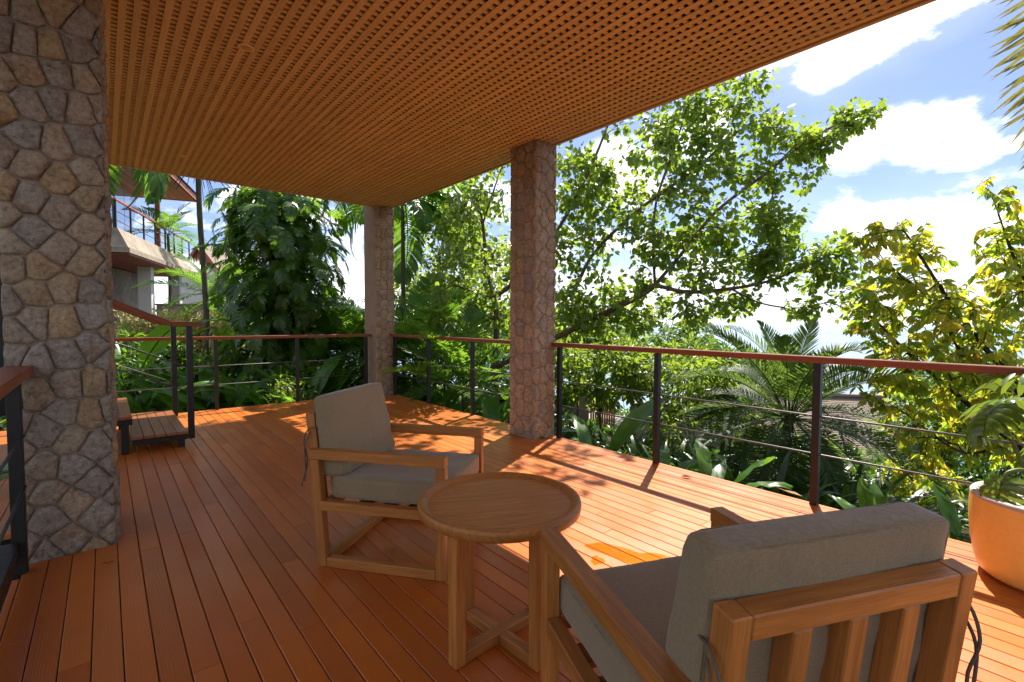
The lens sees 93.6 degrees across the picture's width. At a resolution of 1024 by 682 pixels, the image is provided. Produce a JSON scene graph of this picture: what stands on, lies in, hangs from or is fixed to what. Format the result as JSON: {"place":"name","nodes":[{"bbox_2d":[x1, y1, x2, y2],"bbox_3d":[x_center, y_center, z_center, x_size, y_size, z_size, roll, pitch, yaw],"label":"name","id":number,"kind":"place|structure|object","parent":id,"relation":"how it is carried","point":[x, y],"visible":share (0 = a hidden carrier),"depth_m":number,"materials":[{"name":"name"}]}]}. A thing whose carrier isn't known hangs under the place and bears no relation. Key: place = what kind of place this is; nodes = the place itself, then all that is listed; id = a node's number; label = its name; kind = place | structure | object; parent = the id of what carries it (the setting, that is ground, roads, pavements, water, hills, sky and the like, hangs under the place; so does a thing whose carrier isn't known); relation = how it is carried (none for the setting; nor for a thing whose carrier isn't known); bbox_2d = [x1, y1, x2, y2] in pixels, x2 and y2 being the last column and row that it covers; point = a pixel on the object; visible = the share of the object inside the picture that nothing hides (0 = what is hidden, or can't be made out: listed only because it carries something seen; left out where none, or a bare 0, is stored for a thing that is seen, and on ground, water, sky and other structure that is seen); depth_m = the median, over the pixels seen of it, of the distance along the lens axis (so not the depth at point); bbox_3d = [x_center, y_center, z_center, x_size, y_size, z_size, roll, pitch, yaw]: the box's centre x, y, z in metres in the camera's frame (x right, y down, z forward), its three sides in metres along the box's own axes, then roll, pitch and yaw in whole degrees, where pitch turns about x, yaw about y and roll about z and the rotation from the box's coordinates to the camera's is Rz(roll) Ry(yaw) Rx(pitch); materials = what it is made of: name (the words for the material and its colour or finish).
{"place":"outdoors","nodes":[
{"label":"outdoors","id":0,"kind":"place"},
{"bbox_2d":[0,328,971,678],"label":"ground","id":1,"kind":"structure","parent":0,"point":[554,434],"depth_m":9.74,"materials":[{"name":"soil"}]},
{"bbox_2d":[0,166,196,327],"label":"villa","id":2,"kind":"object","parent":1,"relation":"on","point":[135,260],"visible":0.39,"depth_m":18.91,"materials":[{"name":"concrete"}]},
{"bbox_2d":[110,180,124,230],"bbox_3d":[-16.211,-5.120,19.780,0.040,2.616,1.340,-1,3,-22],"label":"window","id":3,"kind":"structure","parent":2,"relation":"in","point":[119,195],"depth_m":19.94,"materials":[{"name":"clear glass"}]},
{"bbox_2d":[123,189,135,235],"bbox_3d":[-16.727,-5.178,21.080,0.040,2.616,1.340,-1,3,-22],"label":"window","id":4,"kind":"structure","parent":2,"relation":"in","point":[127,195],"depth_m":20.85,"materials":[{"name":"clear glass"}]},
{"bbox_2d":[0,372,224,423],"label":"ginger plant","id":5,"kind":"object","parent":1,"relation":"on","point":[162,406],"visible":0.18,"depth_m":7.72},
{"bbox_2d":[0,323,253,430],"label":"undergrowth","id":6,"kind":"object","parent":1,"relation":"on","point":[143,406],"visible":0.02,"depth_m":7.84,"materials":[{"name":"green plant"}]},
{"bbox_2d":[116,324,151,384],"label":"bush","id":7,"kind":"object","parent":1,"relation":"on","point":[124,328],"visible":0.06,"depth_m":9.72,"materials":[{"name":"green plant"}]},
{"bbox_2d":[113,310,165,357],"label":"hedge","id":8,"kind":"object","parent":1,"relation":"on","point":[132,322],"visible":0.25,"depth_m":10.92,"materials":[{"name":"green plant"}]},
{"bbox_2d":[109,165,170,210],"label":"coconut palm","id":9,"kind":"object","parent":1,"relation":"on","point":[155,183],"visible":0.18,"depth_m":10.15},
{"bbox_2d":[116,360,186,412],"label":"ginger plant","id":10,"kind":"object","parent":1,"relation":"on","point":[166,364],"visible":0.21,"depth_m":8.19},
{"bbox_2d":[116,334,197,399],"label":"bush","id":11,"kind":"object","parent":1,"relation":"on","point":[132,361],"visible":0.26,"depth_m":8.82,"materials":[{"name":"green plant"}]},
{"bbox_2d":[116,358,197,407],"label":"ginger plant","id":12,"kind":"object","parent":1,"relation":"on","point":[133,377],"visible":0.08,"depth_m":9.04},
{"bbox_2d":[122,203,209,303],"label":"areca palm","id":13,"kind":"object","parent":1,"relation":"on","point":[172,221],"visible":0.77,"depth_m":19.97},
{"bbox_2d":[115,319,229,395],"bbox_3d":[-7.126,0.281,8.432,3.771,1.369,3.774,-1,3,-19],"label":"banana plant","id":14,"kind":"object","parent":1,"relation":"on","point":[156,348],"visible":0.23,"depth_m":8.17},
{"bbox_2d":[137,367,211,410],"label":"ginger plant","id":15,"kind":"object","parent":1,"relation":"on","point":[143,393],"visible":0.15,"depth_m":8.12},
{"bbox_2d":[152,306,203,362],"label":"hedge","id":16,"kind":"object","parent":1,"relation":"on","point":[171,315],"visible":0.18,"depth_m":11.29,"materials":[{"name":"green plant"}]},
{"bbox_2d":[131,253,252,346],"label":"areca palm","id":17,"kind":"object","parent":1,"relation":"on","point":[195,275],"visible":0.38,"depth_m":11.54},
{"bbox_2d":[153,342,235,378],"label":"bush","id":18,"kind":"object","parent":1,"relation":"on","point":[181,352],"visible":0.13,"depth_m":9.17,"materials":[{"name":"green plant"}]},
{"bbox_2d":[167,175,233,363],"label":"coconut palm","id":19,"kind":"object","parent":1,"relation":"on","point":[204,280],"visible":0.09,"depth_m":10.51,"materials":[{"name":"green plant"}]},
{"bbox_2d":[155,303,250,360],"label":"garden wall","id":20,"kind":"structure","parent":1,"relation":"on","point":[176,306],"depth_m":17.18,"materials":[{"name":"concrete"}]},
{"bbox_2d":[182,243,228,302],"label":"hillside house","id":21,"kind":"structure","parent":1,"relation":"on","point":[209,261],"depth_m":45.90,"materials":[{"name":"grey"}]},
{"bbox_2d":[141,365,284,412],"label":"ginger plant","id":22,"kind":"object","parent":1,"relation":"on","point":[204,375],"visible":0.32,"depth_m":7.91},
{"bbox_2d":[188,310,246,377],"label":"hedge","id":23,"kind":"object","parent":1,"relation":"on","point":[221,323],"visible":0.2,"depth_m":11.37,"materials":[{"name":"green plant"}]},
{"bbox_2d":[131,367,306,410],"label":"ginger plant","id":24,"kind":"object","parent":1,"relation":"on","point":[224,379],"visible":0.26,"depth_m":8.03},
{"bbox_2d":[177,345,265,399],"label":"bush","id":25,"kind":"object","parent":1,"relation":"on","point":[241,355],"visible":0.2,"depth_m":9.03,"materials":[{"name":"green plant"}]},
{"bbox_2d":[157,372,346,408],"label":"ginger plant","id":26,"kind":"object","parent":1,"relation":"on","point":[222,394],"visible":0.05,"depth_m":8.04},
{"bbox_2d":[178,355,342,405],"bbox_3d":[-4.047,0.982,8.005,2.631,1.390,1.428,-2,3,-40],"label":"ginger plant","id":27,"kind":"object","parent":1,"relation":"on","point":[326,368],"visible":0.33,"depth_m":7.91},
{"bbox_2d":[228,349,312,407],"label":"bush","id":28,"kind":"object","parent":1,"relation":"on","point":[258,377],"visible":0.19,"depth_m":8.53,"materials":[{"name":"green plant"}]},
{"bbox_2d":[192,185,350,386],"bbox_3d":[-4.660,-1.372,9.633,2.898,6.427,3.018,0,3,-12],"label":"climber covered tree","id":29,"kind":"object","parent":1,"relation":"on","point":[293,248],"visible":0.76,"depth_m":8.97,"materials":[{"name":"green plant"}]},
{"bbox_2d":[264,370,317,403],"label":"bush","id":30,"kind":"object","parent":1,"relation":"on","point":[281,386],"visible":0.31,"depth_m":7.72,"materials":[{"name":"green plant"}]},
{"bbox_2d":[251,373,348,405],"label":"ginger plant","id":31,"kind":"object","parent":1,"relation":"on","point":[289,399],"visible":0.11,"depth_m":7.36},
{"bbox_2d":[244,367,363,402],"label":"ginger plant","id":32,"kind":"object","parent":1,"relation":"on","point":[261,371],"visible":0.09,"depth_m":8.36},
{"bbox_2d":[276,344,355,394],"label":"bush","id":33,"kind":"object","parent":1,"relation":"on","point":[314,353],"visible":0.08,"depth_m":8.87,"materials":[{"name":"green plant"}]},
{"bbox_2d":[249,295,404,393],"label":"areca palm","id":34,"kind":"object","parent":1,"relation":"on","point":[325,325],"visible":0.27,"depth_m":9.53,"materials":[{"name":"plant"}]},
{"bbox_2d":[269,362,416,385],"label":"ginger plant","id":35,"kind":"object","parent":1,"relation":"on","point":[291,377],"visible":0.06,"depth_m":8.50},
{"bbox_2d":[336,349,363,385],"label":"bush","id":36,"kind":"object","parent":1,"relation":"on","point":[350,358],"visible":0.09,"depth_m":10.19,"materials":[{"name":"green plant"}]},
{"bbox_2d":[312,296,443,385],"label":"areca palm","id":37,"kind":"object","parent":1,"relation":"on","point":[351,304],"visible":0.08,"depth_m":10.37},
{"bbox_2d":[335,200,430,224],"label":"coconut palm","id":38,"kind":"object","parent":1,"relation":"on","point":[397,209],"visible":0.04,"depth_m":12.51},
{"bbox_2d":[323,180,492,396],"bbox_3d":[-2.235,-1.017,10.387,3.572,5.868,3.742,-2,3,-40],"label":"tall palm","id":39,"kind":"object","parent":1,"relation":"on","point":[422,217],"visible":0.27,"depth_m":10.66,"materials":[{"name":"plant"}]},
{"bbox_2d":[343,293,488,399],"bbox_3d":[-2.158,0.428,10.398,3.478,3.068,3.462,-2,3,-40],"label":"areca palm","id":40,"kind":"object","parent":1,"relation":"on","point":[407,354],"visible":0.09,"depth_m":9.86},
{"bbox_2d":[325,276,508,401],"bbox_3d":[-1.839,0.266,9.632,3.805,3.400,3.560,1,3,9],"label":"areca palm","id":41,"kind":"object","parent":1,"relation":"on","point":[415,315],"visible":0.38,"depth_m":9.12,"materials":[{"name":"plant"}]},
{"bbox_2d":[394,265,447,319],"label":"garden tree","id":42,"kind":"object","parent":1,"relation":"on","point":[408,286],"visible":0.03,"depth_m":14.39,"materials":[{"name":"green plant"}]},
{"bbox_2d":[401,358,480,401],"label":"bush","id":43,"kind":"object","parent":1,"relation":"on","point":[423,399],"visible":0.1,"depth_m":11.73,"materials":[{"name":"green plant"}]},
{"bbox_2d":[377,307,510,411],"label":"areca palm","id":44,"kind":"object","parent":1,"relation":"on","point":[454,352],"visible":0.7,"depth_m":7.52,"materials":[{"name":"plant"}]},
{"bbox_2d":[406,210,485,389],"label":"garden tree","id":45,"kind":"object","parent":1,"relation":"on","point":[432,259],"visible":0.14,"depth_m":12.11,"materials":[{"name":"green plant"}]},
{"bbox_2d":[431,389,483,416],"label":"canna plant","id":46,"kind":"object","parent":1,"relation":"on","point":[437,398],"visible":0.19,"depth_m":8.03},
{"bbox_2d":[443,378,482,416],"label":"canna plant","id":47,"kind":"object","parent":1,"relation":"on","point":[452,395],"visible":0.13,"depth_m":8.32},
{"bbox_2d":[431,218,511,360],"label":"garden tree","id":48,"kind":"object","parent":1,"relation":"on","point":[507,254],"visible":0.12,"depth_m":13.50,"materials":[{"name":"green plant"}]},
{"bbox_2d":[405,306,555,422],"bbox_3d":[-0.570,0.612,10.826,3.867,2.950,3.523,-2,3,-40],"label":"areca palm","id":49,"kind":"object","parent":1,"relation":"on","point":[476,399],"visible":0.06,"depth_m":10.17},
{"bbox_2d":[455,361,509,415],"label":"bush","id":50,"kind":"object","parent":1,"relation":"on","point":[505,371],"visible":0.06,"depth_m":12.31,"materials":[{"name":"green plant"}]},
{"bbox_2d":[460,397,510,421],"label":"canna plant","id":51,"kind":"object","parent":1,"relation":"on","point":[505,408],"visible":0.17,"depth_m":7.39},
{"bbox_2d":[478,380,591,436],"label":"canna plant","id":52,"kind":"object","parent":1,"relation":"on","point":[489,402],"visible":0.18,"depth_m":6.76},
{"bbox_2d":[499,377,574,421],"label":"bush","id":53,"kind":"object","parent":1,"relation":"on","point":[555,398],"visible":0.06,"depth_m":12.02,"materials":[{"name":"green plant"}]},
{"bbox_2d":[562,389,588,425],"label":"garden wall","id":54,"kind":"structure","parent":1,"relation":"on","point":[583,415],"depth_m":15.37,"materials":[{"name":"concrete"}]},
{"bbox_2d":[590,398,614,431],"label":"garden gate","id":55,"kind":"structure","parent":54,"relation":"attached to","point":[606,419],"depth_m":15.19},
{"bbox_2d":[554,317,628,416],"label":"garden tree","id":56,"kind":"object","parent":1,"relation":"on","point":[594,337],"visible":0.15,"depth_m":12.46,"materials":[{"name":"green plant"}]},
{"bbox_2d":[554,324,653,444],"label":"garden tree","id":57,"kind":"object","parent":1,"relation":"on","point":[575,362],"visible":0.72,"depth_m":9.84,"materials":[{"name":"green plant"}]},
{"bbox_2d":[541,398,667,451],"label":"canna plant","id":58,"kind":"object","parent":1,"relation":"on","point":[626,429],"visible":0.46,"depth_m":5.01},
{"bbox_2d":[571,427,682,457],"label":"strap leaf plant","id":59,"kind":"object","parent":1,"relation":"on","point":[594,441],"visible":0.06,"depth_m":8.78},
{"bbox_2d":[589,420,688,465],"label":"strap leaf plant","id":60,"kind":"object","parent":1,"relation":"on","point":[634,452],"visible":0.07,"depth_m":8.09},
{"bbox_2d":[601,426,689,461],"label":"strap leaf plant","id":61,"kind":"object","parent":1,"relation":"on","point":[639,449],"visible":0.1,"depth_m":9.80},
{"bbox_2d":[412,68,891,400],"bbox_3d":[1.907,-2.715,8.221,7.992,9.471,3.127,1,3,17],"label":"broadleaf tree","id":62,"kind":"object","parent":1,"relation":"on","point":[845,124],"visible":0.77,"depth_m":7.56,"materials":[{"name":"green plant"}]},
{"bbox_2d":[588,312,721,399],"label":"garden tree","id":63,"kind":"object","parent":1,"relation":"on","point":[679,334],"visible":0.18,"depth_m":15.93,"materials":[{"name":"green plant"}]},
{"bbox_2d":[349,373,989,542],"bbox_3d":[4.869,3.199,17.409,22.616,5.859,28.396,-2,3,-40],"label":"ground cover","id":64,"kind":"object","parent":1,"relation":"on","point":[607,428],"visible":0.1,"depth_m":10.49,"materials":[{"name":"green plant"}]},
{"bbox_2d":[619,431,733,472],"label":"strap leaf plant","id":65,"kind":"object","parent":1,"relation":"on","point":[680,451],"visible":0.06,"depth_m":7.91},
{"bbox_2d":[641,395,713,459],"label":"garden tree","id":66,"kind":"object","parent":1,"relation":"on","point":[695,425],"visible":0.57,"depth_m":8.82,"materials":[{"name":"green plant"}]},
{"bbox_2d":[614,331,743,454],"bbox_3d":[3.349,1.205,9.819,2.459,2.860,2.379,0,2,3],"label":"garden tree","id":67,"kind":"object","parent":1,"relation":"on","point":[703,385],"visible":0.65,"depth_m":9.36,"materials":[{"name":"green plant"}]},
{"bbox_2d":[629,401,744,460],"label":"shrub","id":68,"kind":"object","parent":1,"relation":"on","point":[639,433],"depth_m":11.03,"materials":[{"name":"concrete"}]},
{"bbox_2d":[660,449,719,470],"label":"canna plant","id":69,"kind":"object","parent":1,"relation":"on","point":[689,465],"visible":0.44,"depth_m":4.73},
{"bbox_2d":[662,336,761,393],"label":"garden tree","id":70,"kind":"object","parent":1,"relation":"on","point":[723,348],"visible":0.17,"depth_m":14.12,"materials":[{"name":"green plant"}]},
{"bbox_2d":[647,433,794,482],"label":"strap leaf plant","id":71,"kind":"object","parent":1,"relation":"on","point":[722,449],"visible":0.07,"depth_m":7.53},
{"bbox_2d":[687,373,775,461],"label":"garden tree","id":72,"kind":"object","parent":1,"relation":"on","point":[733,397],"visible":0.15,"depth_m":9.34,"materials":[{"name":"green plant"}]},
{"bbox_2d":[695,439,792,489],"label":"canna plant","id":73,"kind":"object","parent":1,"relation":"on","point":[716,468],"visible":0.63,"depth_m":4.24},
{"bbox_2d":[671,446,856,505],"bbox_3d":[3.035,1.856,5.710,2.183,0.924,1.963,0,2,0],"label":"strap leaf plant","id":74,"kind":"object","parent":1,"relation":"on","point":[782,473],"visible":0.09,"depth_m":6.00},
{"bbox_2d":[675,434,854,505],"bbox_3d":[3.256,1.976,6.634,2.349,0.982,2.219,-2,3,-40],"label":"strap leaf plant","id":75,"kind":"object","parent":1,"relation":"on","point":[730,476],"visible":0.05,"depth_m":7.11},
{"bbox_2d":[661,318,952,508],"bbox_3d":[4.542,1.404,7.561,3.971,3.602,3.584,-2,3,-40],"label":"date palm","id":76,"kind":"object","parent":1,"relation":"on","point":[793,381],"visible":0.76,"depth_m":7.17,"materials":[{"name":"green plant"}]},
{"bbox_2d":[730,458,928,508],"bbox_3d":[4.217,2.085,6.622,1.945,0.985,2.143,-1,3,-23],"label":"strap leaf plant","id":77,"kind":"object","parent":1,"relation":"on","point":[796,485],"visible":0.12,"depth_m":6.65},
{"bbox_2d":[746,393,925,462],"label":"tiled house","id":78,"kind":"structure","parent":1,"relation":"on","point":[853,399],"depth_m":18.42,"materials":[{"name":"grey"}]},
{"bbox_2d":[828,478,884,508],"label":"canna plant","id":79,"kind":"object","parent":1,"relation":"on","point":[871,495],"visible":0.45,"depth_m":3.30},
{"bbox_2d":[779,461,969,542],"bbox_3d":[4.512,2.058,6.248,1.894,0.904,2.019,-1,3,-30],"label":"strap leaf plant","id":80,"kind":"object","parent":1,"relation":"on","point":[848,489],"visible":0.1,"depth_m":6.50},
{"bbox_2d":[820,467,970,538],"bbox_3d":[5.002,2.207,6.439,2.075,0.732,2.369,1,3,16],"label":"strap leaf plant","id":81,"kind":"object","parent":1,"relation":"on","point":[919,494],"visible":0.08,"depth_m":6.68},
{"bbox_2d":[870,367,936,402],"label":"tree","id":82,"kind":"object","parent":1,"relation":"on","point":[922,375],"visible":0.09,"depth_m":25.88,"materials":[{"name":"green plant"}]},
{"bbox_2d":[871,454,969,506],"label":"shrub","id":83,"kind":"object","parent":1,"relation":"on","point":[917,485],"visible":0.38,"depth_m":7.50,"materials":[{"name":"green plant"}]},
{"bbox_2d":[840,176,1023,490],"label":"yellow green tree","id":84,"kind":"object","parent":1,"relation":"on","point":[948,311],"visible":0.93,"depth_m":5.87,"materials":[{"name":"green plant"}]},
{"bbox_2d":[878,382,991,474],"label":"garden tree","id":85,"kind":"object","parent":1,"relation":"on","point":[898,399],"visible":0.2,"depth_m":9.48,"materials":[{"name":"green plant"}]},
{"bbox_2d":[932,484,961,540],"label":"canna plant","id":86,"kind":"object","parent":1,"relation":"on","point":[947,508],"visible":0.17,"depth_m":3.05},
{"bbox_2d":[901,420,1018,477],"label":"bush","id":87,"kind":"object","parent":1,"relation":"on","point":[961,463],"visible":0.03,"depth_m":12.03,"materials":[{"name":"green plant"}]},
{"bbox_2d":[928,352,1023,477],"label":"garden tree","id":88,"kind":"object","parent":1,"relation":"on","point":[959,407],"visible":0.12,"depth_m":8.53,"materials":[{"name":"green plant"}]},
{"bbox_2d":[952,453,1023,485],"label":"bush","id":89,"kind":"object","parent":1,"relation":"on","point":[978,473],"visible":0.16,"depth_m":10.60,"materials":[{"name":"green plant"}]},
{"bbox_2d":[981,0,1023,170],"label":"golden palm","id":90,"kind":"object","parent":1,"relation":"on","point":[1018,56],"visible":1,"depth_m":4.35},
{"bbox_2d":[0,394,1023,681],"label":"deck","id":91,"kind":"structure","parent":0,"point":[226,578],"depth_m":2.31,"materials":[{"name":"red hardwood"}]},
{"bbox_2d":[0,365,33,613],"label":"railing","id":92,"kind":"object","parent":91,"relation":"on","point":[14,560],"visible":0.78,"depth_m":2.22,"materials":[{"name":"black wood"}]},
{"bbox_2d":[0,0,121,575],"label":"stone pillar","id":93,"kind":"structure","parent":91,"relation":"on","point":[57,297],"depth_m":2.40,"materials":[{"name":"stone"}]},
{"bbox_2d":[0,276,202,454],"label":"steps","id":94,"kind":"structure","parent":91,"relation":"on","point":[158,427],"depth_m":4.52,"materials":[{"name":"black paint"}]},
{"bbox_2d":[115,334,370,409],"bbox_3d":[-3.987,0.442,6.276,4.495,1.002,0.062,-2,3,-40],"label":"railing","id":95,"kind":"object","parent":91,"relation":"on","point":[215,339],"visible":0.61,"depth_m":6.62,"materials":[{"name":"black wood"}]},
{"bbox_2d":[364,204,394,394],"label":"stone pillar","id":96,"kind":"structure","parent":91,"relation":"on","point":[379,270],"depth_m":7.63,"materials":[{"name":"stone"}]},
{"bbox_2d":[301,382,483,581],"bbox_3d":[-0.606,0.673,2.583,0.758,0.829,0.655,1,3,12],"label":"armchair","id":97,"kind":"object","parent":91,"relation":"on","point":[353,454],"visible":0.88,"depth_m":2.35,"materials":[{"name":"brown wood"}]},
{"bbox_2d":[390,334,510,414],"bbox_3d":[-0.885,0.443,6.501,0.073,1.002,3.235,-2,3,-40],"label":"railing","id":98,"kind":"object","parent":91,"relation":"on","point":[472,341],"visible":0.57,"depth_m":6.34,"materials":[{"name":"black metal"}]},
{"bbox_2d":[417,472,581,671],"bbox_3d":[-0.046,0.850,1.800,0.602,0.545,0.602,-2,3,-43],"label":"side table","id":99,"kind":"object","parent":91,"relation":"on","point":[463,513],"visible":1,"depth_m":1.68,"materials":[{"name":"brown wood"}]},
{"bbox_2d":[509,137,556,439],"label":"stone pillar","id":100,"kind":"structure","parent":91,"relation":"on","point":[532,269],"depth_m":4.87,"materials":[{"name":"stone"}]},
{"bbox_2d":[541,502,981,681],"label":"armchair","id":101,"kind":"object","parent":91,"relation":"on","point":[880,593],"visible":1,"depth_m":0.88,"materials":[{"name":"brown wood"}]},
{"bbox_2d":[552,342,1023,505],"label":"railing","id":102,"kind":"object","parent":91,"relation":"on","point":[818,362],"visible":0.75,"depth_m":3.14,"materials":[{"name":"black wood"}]},
{"bbox_2d":[968,481,1023,591],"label":"planter","id":103,"kind":"object","parent":91,"relation":"on","point":[996,528],"visible":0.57,"depth_m":2.18,"materials":[{"name":"terracotta"},{"name":"soil"}]},
{"bbox_2d":[957,371,1023,505],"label":"monstera plant","id":104,"kind":"object","parent":103,"relation":"in","point":[988,414],"visible":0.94,"depth_m":2.36,"materials":[{"name":"green plant"}]},
{"bbox_2d":[135,0,1023,326],"label":"sky","id":105,"kind":"structure","parent":0,"point":[923,162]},
{"bbox_2d":[333,324,1023,475],"bbox_3d":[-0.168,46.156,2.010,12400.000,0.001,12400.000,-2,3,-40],"label":"sea","id":106,"kind":"structure","parent":0,"point":[827,334],"depth_m":1225.62,"materials":[{"name":"liquid"}]},
{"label":"roof","id":107,"kind":"structure","parent":0,"visible":0},
{"bbox_2d":[103,0,936,207],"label":"ceiling","id":108,"kind":"structure","parent":107,"relation":"attached to","point":[371,103],"depth_m":3.50,"materials":[{"name":"brown wood"}]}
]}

